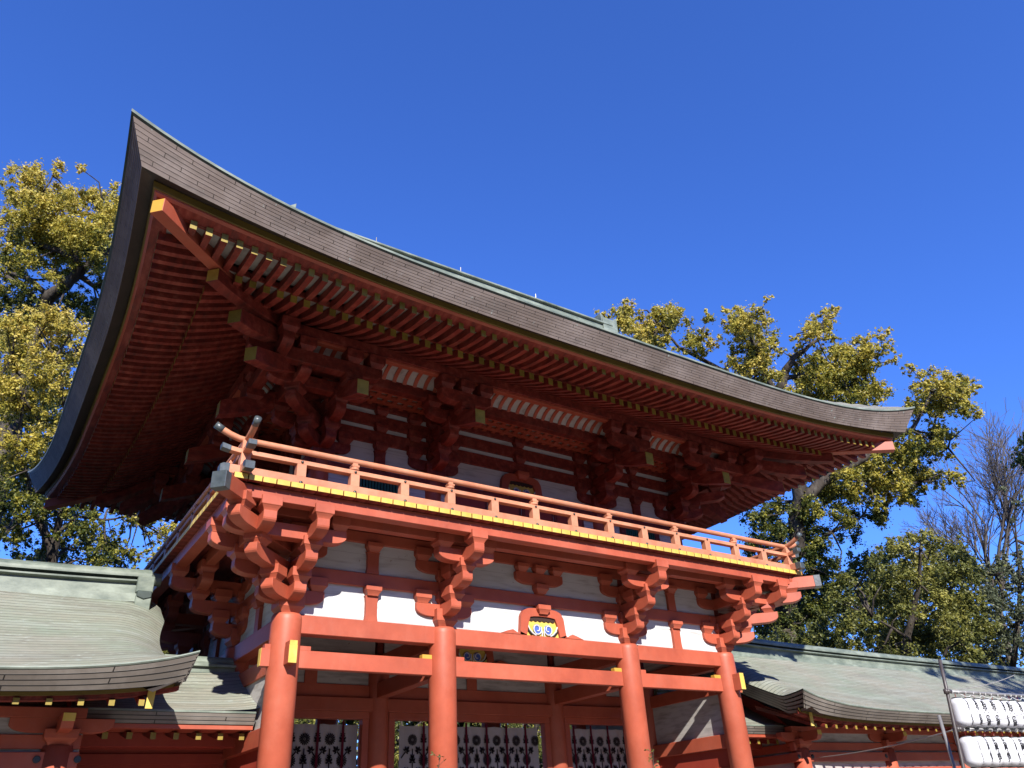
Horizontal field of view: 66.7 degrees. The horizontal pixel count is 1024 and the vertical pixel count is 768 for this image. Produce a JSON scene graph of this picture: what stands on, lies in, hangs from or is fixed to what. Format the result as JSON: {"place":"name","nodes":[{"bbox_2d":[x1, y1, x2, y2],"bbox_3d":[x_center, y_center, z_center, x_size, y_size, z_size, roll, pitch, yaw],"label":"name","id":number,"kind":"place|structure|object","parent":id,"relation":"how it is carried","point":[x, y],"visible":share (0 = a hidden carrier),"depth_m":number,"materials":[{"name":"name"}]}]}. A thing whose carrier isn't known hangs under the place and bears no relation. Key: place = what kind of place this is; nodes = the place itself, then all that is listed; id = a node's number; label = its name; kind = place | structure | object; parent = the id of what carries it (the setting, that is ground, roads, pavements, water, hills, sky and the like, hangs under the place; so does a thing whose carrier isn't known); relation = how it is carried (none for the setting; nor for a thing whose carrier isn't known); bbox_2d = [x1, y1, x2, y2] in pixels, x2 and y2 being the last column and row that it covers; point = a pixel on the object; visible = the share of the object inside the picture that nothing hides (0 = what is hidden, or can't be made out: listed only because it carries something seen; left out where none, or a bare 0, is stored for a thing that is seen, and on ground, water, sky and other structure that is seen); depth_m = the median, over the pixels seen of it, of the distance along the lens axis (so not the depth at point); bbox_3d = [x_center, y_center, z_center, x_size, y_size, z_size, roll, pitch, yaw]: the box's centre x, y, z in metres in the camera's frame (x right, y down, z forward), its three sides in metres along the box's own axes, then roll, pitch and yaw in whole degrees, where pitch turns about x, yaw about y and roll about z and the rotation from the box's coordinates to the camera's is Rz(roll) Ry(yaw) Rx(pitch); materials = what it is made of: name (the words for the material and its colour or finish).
{"place":"outdoors","nodes":[
{"label":"outdoors","id":0,"kind":"place"},
{"bbox_2d":[0,0,1023,758],"label":"sky","id":1,"kind":"structure","parent":0,"point":[865,158],"materials":[{"name":"blue"}]},
{"label":"ground","id":2,"kind":"structure","parent":0,"visible":0},
{"bbox_2d":[0,304,119,566],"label":"evergreen tree","id":3,"kind":"object","parent":2,"relation":"on","point":[17,555],"visible":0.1,"depth_m":36.72,"materials":[{"name":"green plant"}]},
{"bbox_2d":[0,158,120,523],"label":"camphor tree","id":4,"kind":"object","parent":2,"relation":"on","point":[43,230],"visible":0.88,"depth_m":37.60,"materials":[{"name":"green plant"}]},
{"bbox_2d":[0,296,178,568],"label":"camphor tree","id":5,"kind":"object","parent":2,"relation":"on","point":[66,326],"visible":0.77,"depth_m":29.93,"materials":[{"name":"green plant"}]},
{"bbox_2d":[0,558,199,767],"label":"corridor building","id":6,"kind":"structure","parent":2,"relation":"on","point":[78,634],"depth_m":10.27,"materials":[{"name":"grey metal"}]},
{"bbox_2d":[294,719,345,723],"bbox_3d":[-8.208,15.395,30.109,3.899,7.260,7.278,0,-30,-5],"label":"garden tree","id":7,"kind":"object","parent":2,"relation":"on","point":[304,721],"visible":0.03,"depth_m":29.51,"materials":[{"name":"green plant"}]},
{"bbox_2d":[354,720,427,767],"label":"garden tree","id":8,"kind":"object","parent":2,"relation":"on","point":[396,755],"visible":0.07,"depth_m":32.82,"materials":[{"name":"green plant"}]},
{"bbox_2d":[338,720,571,767],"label":"woodland","id":9,"kind":"object","parent":2,"relation":"on","point":[411,723],"depth_m":50.90,"materials":[{"name":"green plant"}]},
{"bbox_2d":[472,723,570,767],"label":"garden tree","id":10,"kind":"object","parent":2,"relation":"on","point":[511,725],"visible":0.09,"depth_m":35.96,"materials":[{"name":"green plant"}]},
{"bbox_2d":[653,689,812,749],"bbox_3d":[5.118,9.132,17.712,3.500,4.460,2.138,16,-35,-30],"label":"link corridor","id":11,"kind":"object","parent":2,"relation":"on","point":[762,729],"visible":0.27,"depth_m":17.83,"materials":[{"name":"grey metal"}]},
{"bbox_2d":[752,625,797,639],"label":"garden tree","id":12,"kind":"object","parent":2,"relation":"on","point":[764,634],"visible":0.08,"depth_m":43.43,"materials":[{"name":"green plant"}]},
{"bbox_2d":[593,294,984,643],"bbox_3d":[14.514,7.435,37.457,20.517,26.544,13.938,16,-35,-30],"label":"camphor tree","id":13,"kind":"object","parent":2,"relation":"on","point":[950,394],"visible":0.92,"depth_m":39.69,"materials":[{"name":"green plant"}]},
{"bbox_2d":[693,638,1023,767],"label":"corridor building","id":14,"kind":"structure","parent":2,"relation":"on","point":[842,701],"depth_m":19.20,"materials":[{"name":"grey metal"}]},
{"bbox_2d":[750,523,1005,663],"bbox_3d":[16.601,12.052,32.430,12.387,12.930,8.959,-4,-30,1],"label":"broadleaf tree","id":15,"kind":"object","parent":2,"relation":"on","point":[909,637],"visible":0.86,"depth_m":32.93,"materials":[{"name":"green plant"}]},
{"bbox_2d":[774,540,1023,666],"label":"evergreen tree","id":16,"kind":"object","parent":2,"relation":"on","point":[855,563],"visible":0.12,"depth_m":43.45,"materials":[{"name":"green plant"}]},
{"bbox_2d":[899,398,1023,666],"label":"bare tree","id":17,"kind":"object","parent":2,"relation":"on","point":[997,478],"visible":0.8,"depth_m":46.11,"materials":[{"name":"brown plant"}]},
{"bbox_2d":[971,485,1023,666],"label":"broadleaf tree","id":18,"kind":"object","parent":2,"relation":"on","point":[1015,613],"visible":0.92,"depth_m":35.49,"materials":[{"name":"green plant"}]},
{"bbox_2d":[1000,432,1023,473],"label":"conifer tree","id":19,"kind":"object","parent":2,"relation":"on","point":[1020,458],"visible":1,"depth_m":30.04,"materials":[{"name":"green plant"}]},
{"label":"gravel court","id":20,"kind":"structure","parent":0,"visible":0},
{"bbox_2d":[937,659,1023,767],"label":"lantern rack","id":21,"kind":"object","parent":20,"relation":"on","point":[948,692],"visible":0.99,"depth_m":13.71,"materials":[{"name":"metal"}]},
{"bbox_2d":[817,730,951,757],"bbox_3d":[7.266,7.157,15.400,0.022,0.119,4.636,3,-30,-11],"label":"guy wire","id":22,"kind":"object","parent":21,"relation":"attached to","point":[886,746],"visible":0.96,"depth_m":15.15,"materials":[{"name":"grey"}]},
{"bbox_2d":[951,694,973,727],"bbox_3d":[7.899,5.749,13.722,0.314,0.582,0.310,-23,-35,30],"label":"paper lantern","id":23,"kind":"object","parent":21,"relation":"hanging from","point":[962,713],"visible":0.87,"depth_m":13.59,"materials":[{"name":"white paper"}]},
{"bbox_2d":[959,731,983,767],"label":"paper lantern","id":24,"kind":"object","parent":21,"relation":"hanging from","point":[972,753],"visible":0.88,"depth_m":13.25,"materials":[{"name":"white paper"}]},
{"bbox_2d":[963,694,982,727],"bbox_3d":[8.155,5.818,13.876,0.310,0.582,0.314,18,-36,-33],"label":"paper lantern","id":25,"kind":"object","parent":21,"relation":"hanging from","point":[975,711],"visible":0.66,"depth_m":13.72,"materials":[{"name":"white paper"}]},
{"bbox_2d":[971,732,992,767],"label":"paper lantern","id":26,"kind":"object","parent":21,"relation":"hanging from","point":[986,752],"visible":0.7,"depth_m":13.38,"materials":[{"name":"white paper"}]},
{"bbox_2d":[973,697,991,728],"bbox_3d":[8.411,5.896,14.024,0.310,0.582,0.314,7,-32,-18],"label":"paper lantern","id":27,"kind":"object","parent":21,"relation":"hanging from","point":[984,711],"visible":0.57,"depth_m":13.87,"materials":[{"name":"white paper"}]},
{"bbox_2d":[953,675,1013,689],"bbox_3d":[9.243,5.799,15.161,3.750,0.542,0.014,22,-39,-37],"label":"guy wire","id":28,"kind":"object","parent":21,"relation":"on","point":[982,685],"visible":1,"depth_m":14.92,"materials":[{"name":"grey metal"}]},
{"bbox_2d":[980,697,1000,728],"bbox_3d":[8.669,5.963,14.180,0.310,0.582,0.314,8,-32,-20],"label":"paper lantern","id":29,"kind":"object","parent":21,"relation":"hanging from","point":[992,710],"visible":0.59,"depth_m":14.03,"materials":[{"name":"white paper"}]},
{"bbox_2d":[961,694,1022,699],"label":"cable","id":30,"kind":"object","parent":21,"relation":"hanging from","point":[991,696],"visible":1,"depth_m":14.45,"materials":[{"name":"grey paint"}]},
{"bbox_2d":[962,714,1021,727],"bbox_3d":[9.503,5.943,14.252,3.776,0.617,0.008,9,-32,-20],"label":"guy wire","id":31,"kind":"object","parent":21,"relation":"attached to","point":[992,721],"visible":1,"depth_m":13.79,"materials":[{"name":"metal"}]},
{"bbox_2d":[983,732,1002,767],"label":"paper lantern","id":32,"kind":"object","parent":21,"relation":"hanging from","point":[996,754],"visible":0.63,"depth_m":13.52,"materials":[{"name":"white paper"}]},
{"bbox_2d":[991,698,1009,728],"bbox_3d":[8.925,6.036,14.331,0.310,0.582,0.314,21,-38,-36],"label":"paper lantern","id":33,"kind":"object","parent":21,"relation":"hanging from","point":[1002,712],"visible":0.61,"depth_m":14.18,"materials":[{"name":"white paper"}]},
{"bbox_2d":[990,733,1011,767],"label":"paper lantern","id":34,"kind":"object","parent":21,"relation":"hanging from","point":[1004,752],"visible":0.62,"depth_m":13.69,"materials":[{"name":"white paper"}]},
{"bbox_2d":[999,698,1018,728],"bbox_3d":[9.182,6.112,14.482,0.310,0.582,0.315,4,-31,-13],"label":"paper lantern","id":35,"kind":"object","parent":21,"relation":"hanging from","point":[1010,711],"visible":0.52,"depth_m":14.33,"materials":[{"name":"white paper"}]},
{"bbox_2d":[1001,732,1020,767],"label":"paper lantern","id":36,"kind":"object","parent":21,"relation":"hanging from","point":[1013,752],"visible":0.62,"depth_m":13.84,"materials":[{"name":"white paper"}]},
{"bbox_2d":[1008,698,1023,728],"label":"paper lantern","id":37,"kind":"object","parent":21,"relation":"hanging from","point":[1018,709],"visible":0.47,"depth_m":14.50,"materials":[{"name":"white paper"}]},
{"bbox_2d":[1009,734,1023,767],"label":"paper lantern","id":38,"kind":"object","parent":21,"relation":"hanging from","point":[1019,744],"visible":0.53,"depth_m":14.01,"materials":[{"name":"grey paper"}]},
{"bbox_2d":[1016,697,1023,712],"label":"paper lantern","id":39,"kind":"object","parent":21,"relation":"hanging from","point":[1021,703],"visible":0.2,"depth_m":14.76,"materials":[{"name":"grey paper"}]},
{"label":"stone path","id":40,"kind":"structure","parent":0,"visible":0},
{"bbox_2d":[0,654,259,767],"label":"link corridor","id":41,"kind":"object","parent":40,"relation":"on","point":[193,721],"visible":0.53,"depth_m":11.76,"materials":[{"name":"grey metal"}]},
{"bbox_2d":[431,751,445,767],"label":"sprig plant","id":42,"kind":"object","parent":40,"relation":"on","point":[438,757],"visible":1,"depth_m":11.38,"materials":[{"name":"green plant"}]},
{"bbox_2d":[28,109,914,767],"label":"temple gate","id":43,"kind":"structure","parent":40,"relation":"on","point":[386,485],"depth_m":14.20,"materials":[{"name":"paint"}]},
{"bbox_2d":[290,719,357,767],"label":"curtain","id":44,"kind":"object","parent":43,"relation":"hanging from","point":[318,745],"visible":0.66,"depth_m":13.93,"materials":[{"name":"white fabric"}]},
{"bbox_2d":[359,478,397,493],"bbox_3d":[-2.430,2.145,14.135,0.876,0.950,0.048,16,-35,-30],"label":"lattice window","id":45,"kind":"structure","parent":43,"relation":"in","point":[364,483],"depth_m":14.27,"materials":[{"name":"teal paint"}]},
{"bbox_2d":[399,722,538,767],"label":"curtain","id":46,"kind":"object","parent":43,"relation":"hanging from","point":[489,747],"visible":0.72,"depth_m":15.57,"materials":[{"name":"white fabric"}]},
{"bbox_2d":[455,496,583,526],"bbox_3d":[0.206,2.909,15.731,3.220,0.980,0.062,16,-35,-30],"label":"door","id":47,"kind":"structure","parent":43,"relation":"in","point":[462,501],"depth_m":15.76,"materials":[{"name":"brown wood"}]},
{"bbox_2d":[570,725,627,767],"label":"curtain","id":48,"kind":"object","parent":43,"relation":"hanging from","point":[599,748],"visible":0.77,"depth_m":17.04,"materials":[{"name":"white fabric"}]},
{"bbox_2d":[619,527,625,534],"bbox_3d":[2.458,3.524,17.038,0.140,0.980,0.080,16,-35,-30],"label":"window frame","id":49,"kind":"structure","parent":43,"relation":"in","point":[622,530],"depth_m":17.16,"materials":[{"name":"wood"}]},
{"bbox_2d":[626,528,654,539],"bbox_3d":[2.877,3.635,17.285,0.876,0.950,0.048,16,-35,-30],"label":"lattice window","id":50,"kind":"structure","parent":43,"relation":"in","point":[630,532],"depth_m":17.35,"materials":[{"name":"teal paint"}]},
{"bbox_2d":[654,533,659,540],"bbox_3d":[3.294,3.759,17.534,0.140,0.980,0.080,16,-35,-30],"label":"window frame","id":51,"kind":"structure","parent":43,"relation":"in","point":[657,538],"depth_m":17.65,"materials":[{"name":"wood"}]},
{"bbox_2d":[644,749,658,767],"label":"sprig plant","id":52,"kind":"object","parent":40,"relation":"on","point":[652,758],"visible":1,"depth_m":13.53,"materials":[{"name":"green plant"}]}
]}

